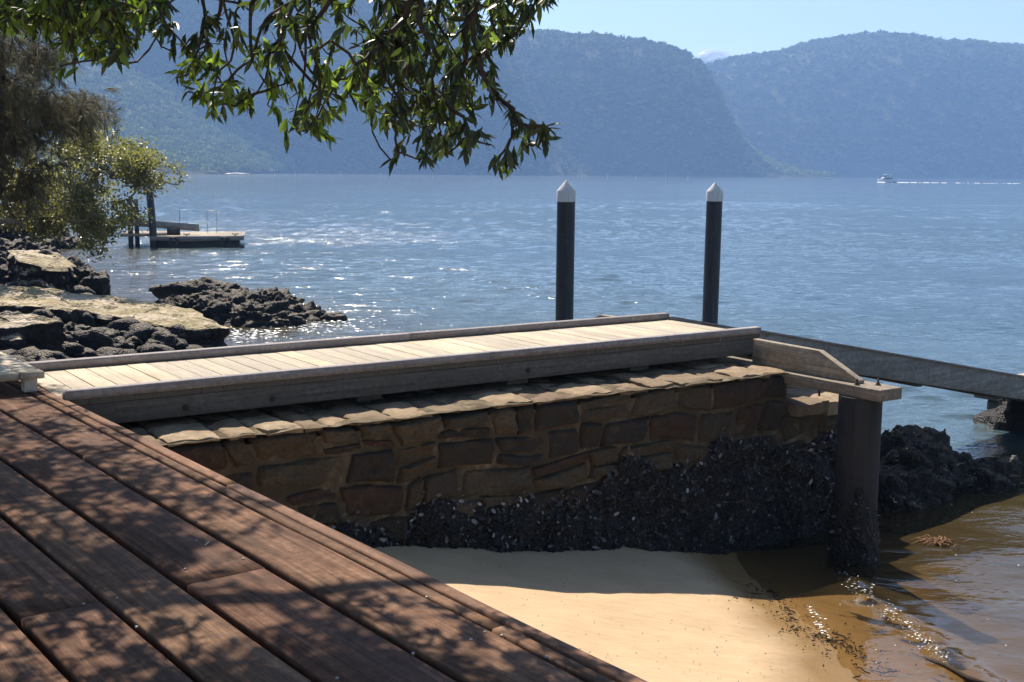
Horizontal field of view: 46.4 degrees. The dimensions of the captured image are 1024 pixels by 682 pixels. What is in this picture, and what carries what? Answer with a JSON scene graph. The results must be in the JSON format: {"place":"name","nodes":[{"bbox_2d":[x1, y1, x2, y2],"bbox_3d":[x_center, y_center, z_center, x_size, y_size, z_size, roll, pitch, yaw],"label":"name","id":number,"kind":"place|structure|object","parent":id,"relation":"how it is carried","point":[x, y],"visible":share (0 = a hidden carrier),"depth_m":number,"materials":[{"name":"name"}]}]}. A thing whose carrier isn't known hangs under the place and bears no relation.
{"place":"outdoors","nodes":[
{"label":"outdoors","id":0,"kind":"place"},
{"bbox_2d":[5,23,296,173],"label":"hill","id":1,"kind":"structure","parent":0,"point":[117,82],"depth_m":985.91,"materials":[{"name":"green plant"}]},
{"bbox_2d":[2,3,295,171],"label":"hillside forest","id":2,"kind":"object","parent":1,"relation":"on","point":[202,158],"visible":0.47,"depth_m":957.26,"materials":[{"name":"plant"}]},
{"bbox_2d":[89,0,591,175],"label":"hill","id":3,"kind":"structure","parent":0,"point":[261,108],"depth_m":1085.14,"materials":[{"name":"plant"}]},
{"bbox_2d":[37,0,594,173],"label":"hillside forest","id":4,"kind":"object","parent":3,"relation":"on","point":[517,76],"visible":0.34,"depth_m":1086.19,"materials":[{"name":"plant"}]},
{"bbox_2d":[0,173,1023,680],"bbox_3d":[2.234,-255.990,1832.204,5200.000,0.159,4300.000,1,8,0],"label":"water","id":5,"kind":"structure","parent":0,"point":[932,269],"depth_m":43.50,"materials":[{"name":"blue liquid"}]},
{"bbox_2d":[106,191,244,247],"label":"swimming pontoon","id":6,"kind":"object","parent":5,"relation":"on","point":[172,236],"visible":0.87,"depth_m":47.99,"materials":[{"name":"grey wood"}]},
{"bbox_2d":[226,173,248,174],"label":"boat","id":7,"kind":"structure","parent":5,"relation":"on","point":[236,174],"depth_m":731.62,"materials":[{"name":"white"}]},
{"bbox_2d":[289,300,326,320],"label":"shore rock","id":8,"kind":"object","parent":5,"relation":"in","point":[310,311],"visible":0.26,"depth_m":25.10,"materials":[{"name":"grey stone"}]},
{"bbox_2d":[319,312,347,320],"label":"shore rock","id":9,"kind":"object","parent":5,"relation":"in","point":[334,316],"visible":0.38,"depth_m":24.96,"materials":[{"name":"grey stone"}]},
{"bbox_2d":[555,180,575,320],"bbox_3d":[0.839,-0.320,19.143,0.300,4.487,0.300,1,8,0],"label":"mooring pile","id":10,"kind":"object","parent":5,"relation":"in","point":[566,201],"visible":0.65,"depth_m":18.88,"materials":[{"name":"black wood"}]},
{"bbox_2d":[231,316,1008,669],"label":"foam flecks","id":11,"kind":"object","parent":5,"relation":"on","point":[373,316],"visible":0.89,"depth_m":22.08,"materials":[{"name":"white liquid"}]},
{"bbox_2d":[702,182,722,323],"bbox_3d":[3.609,-0.645,21.719,0.298,4.456,0.298,1,8,0],"label":"mooring pile","id":12,"kind":"object","parent":5,"relation":"in","point":[714,202],"visible":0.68,"depth_m":21.48,"materials":[{"name":"black wood"}]},
{"bbox_2d":[877,174,896,182],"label":"motor boat","id":13,"kind":"object","parent":5,"relation":"on","point":[887,179],"visible":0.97,"depth_m":514.13,"materials":[{"name":"white plastic"}]},
{"bbox_2d":[911,534,977,549],"bbox_3d":[3.664,1.697,10.138,0.550,0.043,0.329,4,9,21],"label":"floating weed","id":14,"kind":"object","parent":5,"relation":"on","point":[938,540],"visible":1,"depth_m":10.13,"materials":[{"name":"brown plant"}]},
{"bbox_2d":[884,182,1018,183],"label":"wake foam","id":15,"kind":"object","parent":5,"relation":"on","point":[925,182],"visible":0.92,"depth_m":514.04,"materials":[{"name":"white"}]},
{"bbox_2d":[973,405,1023,432],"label":"oyster rock","id":16,"kind":"object","parent":5,"relation":"in","point":[1005,418],"visible":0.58,"depth_m":14.79,"materials":[{"name":"grey stone"}]},
{"bbox_2d":[998,398,1023,406],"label":"oyster rock","id":17,"kind":"object","parent":16,"relation":"on","point":[1007,402],"visible":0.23,"depth_m":14.93,"materials":[{"name":"grey stone"}]},
{"bbox_2d":[974,373,1023,409],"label":"floating pontoon","id":18,"kind":"object","parent":5,"relation":"on","point":[992,403],"visible":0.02,"depth_m":15.70,"materials":[{"name":"grey concrete"}]},
{"bbox_2d":[0,282,1023,681],"bbox_3d":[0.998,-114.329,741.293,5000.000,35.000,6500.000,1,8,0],"label":"ground","id":19,"kind":"structure","parent":0,"point":[966,600],"depth_m":8.31,"materials":[{"name":"beige sand"}]},
{"bbox_2d":[0,311,18,315],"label":"shore rock","id":20,"kind":"object","parent":19,"relation":"on","point":[14,313],"depth_m":19.20,"materials":[{"name":"grey stone"}]},
{"bbox_2d":[0,248,56,282],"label":"shore rock","id":21,"kind":"object","parent":19,"relation":"on","point":[7,275],"visible":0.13,"depth_m":30.21,"materials":[{"name":"grey stone"}]},
{"bbox_2d":[0,217,58,246],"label":"shore rock","id":22,"kind":"object","parent":19,"relation":"on","point":[10,236],"visible":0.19,"depth_m":41.57,"materials":[{"name":"grey stone"}]},
{"bbox_2d":[0,238,60,257],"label":"shore rock","id":23,"kind":"object","parent":19,"relation":"on","point":[6,245],"visible":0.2,"depth_m":33.37,"materials":[{"name":"grey stone"}]},
{"bbox_2d":[0,314,66,354],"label":"flat rock","id":24,"kind":"object","parent":19,"relation":"on","point":[36,330],"visible":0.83,"depth_m":17.73,"materials":[{"name":"stone"}]},
{"bbox_2d":[5,250,76,291],"bbox_3d":[-11.903,-1.653,30.131,1.625,1.290,2.860,-5,10,-33],"label":"flat rock","id":25,"kind":"object","parent":19,"relation":"on","point":[26,266],"visible":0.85,"depth_m":29.30,"materials":[{"name":"stone"}]},
{"bbox_2d":[0,2,126,229],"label":"casuarina tree","id":26,"kind":"object","parent":19,"relation":"on","point":[65,119],"visible":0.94,"depth_m":11.86,"materials":[{"name":"green plant"}]},
{"bbox_2d":[54,230,86,256],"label":"shore rock","id":27,"kind":"object","parent":19,"relation":"on","point":[68,241],"visible":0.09,"depth_m":46.50,"materials":[{"name":"grey stone"}]},
{"bbox_2d":[53,316,94,333],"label":"shore rock","id":28,"kind":"object","parent":19,"relation":"on","point":[70,326],"visible":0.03,"depth_m":19.32,"materials":[{"name":"grey stone"}]},
{"bbox_2d":[66,255,95,285],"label":"shore rock","id":29,"kind":"object","parent":19,"relation":"on","point":[81,270],"visible":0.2,"depth_m":30.91,"materials":[{"name":"grey stone"}]},
{"bbox_2d":[79,270,110,294],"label":"shore rock","id":30,"kind":"object","parent":19,"relation":"on","point":[97,283],"visible":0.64,"depth_m":29.69,"materials":[{"name":"grey stone"}]},
{"bbox_2d":[0,118,194,265],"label":"olive shore tree","id":31,"kind":"object","parent":19,"relation":"on","point":[135,164],"visible":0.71,"depth_m":24.12,"materials":[{"name":"green plant"}]},
{"bbox_2d":[0,285,229,346],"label":"flat rock","id":32,"kind":"object","parent":19,"relation":"on","point":[102,310],"visible":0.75,"depth_m":20.97,"materials":[{"name":"stone"}]},
{"bbox_2d":[0,279,247,361],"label":"shore rubble","id":33,"kind":"object","parent":19,"relation":"on","point":[137,337],"visible":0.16,"depth_m":19.18,"materials":[{"name":"grey stone"}]},
{"bbox_2d":[159,293,232,319],"bbox_3d":[-6.638,-0.519,24.460,1.859,0.950,1.242,-3,9,-23],"label":"shore rock","id":34,"kind":"object","parent":19,"relation":"on","point":[208,306],"visible":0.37,"depth_m":24.18,"materials":[{"name":"grey stone"}]},
{"bbox_2d":[148,276,248,302],"bbox_3d":[-7.098,-1.026,27.885,2.768,0.980,1.268,1,8,0],"label":"shore rock","id":35,"kind":"object","parent":19,"relation":"on","point":[180,288],"visible":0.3,"depth_m":27.67,"materials":[{"name":"grey stone"}]},
{"bbox_2d":[202,288,267,304],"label":"shore rock","id":36,"kind":"object","parent":19,"relation":"on","point":[236,297],"visible":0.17,"depth_m":25.53,"materials":[{"name":"grey stone"}]},
{"bbox_2d":[212,300,306,341],"bbox_3d":[-5.222,-0.367,24.349,2.127,0.945,1.317,1,8,0],"label":"shore rock","id":37,"kind":"object","parent":19,"relation":"on","point":[267,314],"visible":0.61,"depth_m":24.03,"materials":[{"name":"grey stone"}]},
{"bbox_2d":[249,286,304,306],"bbox_3d":[-5.268,-0.622,26.090,1.477,1.133,1.394,-6,10,-39],"label":"shore rock","id":38,"kind":"object","parent":19,"relation":"on","point":[275,293],"visible":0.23,"depth_m":25.89,"materials":[{"name":"grey stone"}]},
{"bbox_2d":[0,0,561,180],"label":"overhanging tree","id":39,"kind":"object","parent":19,"relation":"on","point":[389,51],"visible":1,"depth_m":3.76,"materials":[{"name":"green plant"}]},
{"bbox_2d":[0,380,646,681],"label":"timber deck","id":40,"kind":"structure","parent":19,"relation":"on","point":[113,568],"depth_m":4.03,"materials":[{"name":"brown wood"}]},
{"bbox_2d":[0,352,44,391],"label":"bench","id":41,"kind":"object","parent":40,"relation":"on","point":[14,369],"visible":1,"depth_m":7.53,"materials":[{"name":"grey wood"}]},
{"bbox_2d":[24,313,901,577],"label":"timber jetty","id":42,"kind":"object","parent":19,"relation":"on","point":[124,388],"visible":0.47,"depth_m":9.42,"materials":[{"name":"grey wood"}]},
{"bbox_2d":[669,316,1023,401],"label":"gangway","id":43,"kind":"object","parent":42,"relation":"attached to","point":[891,367],"visible":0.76,"depth_m":12.04,"materials":[{"name":"grey wood"}]},
{"bbox_2d":[116,358,838,554],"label":"stone wall","id":44,"kind":"structure","parent":19,"relation":"on","point":[712,456],"depth_m":8.94,"materials":[{"name":"stone"}]},
{"bbox_2d":[433,554,832,681],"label":"sand specks","id":45,"kind":"object","parent":19,"relation":"on","point":[669,614],"visible":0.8,"depth_m":7.82,"materials":[{"name":"beige sand"}]},
{"bbox_2d":[712,575,916,677],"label":"seaweed litter","id":46,"kind":"object","parent":19,"relation":"on","point":[819,633],"visible":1,"depth_m":8.04,"materials":[{"name":"brown plant"}]},
{"bbox_2d":[877,464,941,537],"bbox_3d":[3.616,1.705,11.422,0.968,1.082,0.569,1,8,0],"label":"oyster rock","id":47,"kind":"object","parent":19,"relation":"on","point":[906,499],"visible":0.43,"depth_m":11.22,"materials":[{"name":"black stone"}]},
{"bbox_2d":[880,424,956,516],"bbox_3d":[3.830,1.342,11.795,1.027,1.009,0.946,1,8,0],"label":"oyster rock","id":48,"kind":"object","parent":19,"relation":"on","point":[909,448],"visible":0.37,"depth_m":11.56,"materials":[{"name":"black stone"}]},
{"bbox_2d":[925,658,985,681],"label":"driftwood stick","id":49,"kind":"object","parent":19,"relation":"on","point":[960,674],"visible":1,"depth_m":7.47,"materials":[{"name":"brown wood"}]},
{"bbox_2d":[934,446,976,528],"bbox_3d":[4.350,1.519,12.288,1.154,1.140,1.124,1,8,0],"label":"oyster rock","id":50,"kind":"object","parent":19,"relation":"on","point":[959,465],"visible":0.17,"depth_m":11.85,"materials":[{"name":"black stone"}]},
{"bbox_2d":[948,454,1022,525],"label":"oyster rock","id":51,"kind":"object","parent":19,"relation":"on","point":[997,474],"visible":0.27,"depth_m":11.89,"materials":[{"name":"black stone"}]},
{"bbox_2d":[507,34,791,177],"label":"hill","id":52,"kind":"structure","parent":0,"point":[620,139],"depth_m":1213.61,"materials":[{"name":"plant"}]},
{"bbox_2d":[507,28,782,175],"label":"hillside forest","id":53,"kind":"object","parent":52,"relation":"on","point":[683,55],"visible":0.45,"depth_m":1232.82,"materials":[{"name":"plant"}]},
{"bbox_2d":[697,49,729,63],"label":"cloud","id":54,"kind":"structure","parent":0,"point":[709,56],"depth_m":3488.05,"materials":[{"name":"white"}]},
{"bbox_2d":[424,0,1023,58],"label":"sky","id":55,"kind":"structure","parent":0,"point":[736,27],"materials":[{"name":"blue"}]},
{"bbox_2d":[773,164,836,177],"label":"hill","id":56,"kind":"structure","parent":0,"point":[800,176],"depth_m":1237.83,"materials":[{"name":"plant"}]},
{"bbox_2d":[744,136,836,175],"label":"hillside forest","id":57,"kind":"object","parent":56,"relation":"on","point":[785,168],"visible":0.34,"depth_m":1265.67,"materials":[{"name":"plant"}]},
{"bbox_2d":[709,37,1023,178],"bbox_3d":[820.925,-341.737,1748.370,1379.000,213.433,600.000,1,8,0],"label":"hill","id":58,"kind":"structure","parent":0,"point":[855,160],"depth_m":1524.35,"materials":[{"name":"plant"}]},
{"bbox_2d":[705,29,1023,176],"bbox_3d":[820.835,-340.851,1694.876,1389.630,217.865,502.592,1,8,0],"label":"hillside forest","id":59,"kind":"object","parent":58,"relation":"on","point":[830,45],"visible":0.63,"depth_m":1559.93,"materials":[{"name":"plant"}]}
]}

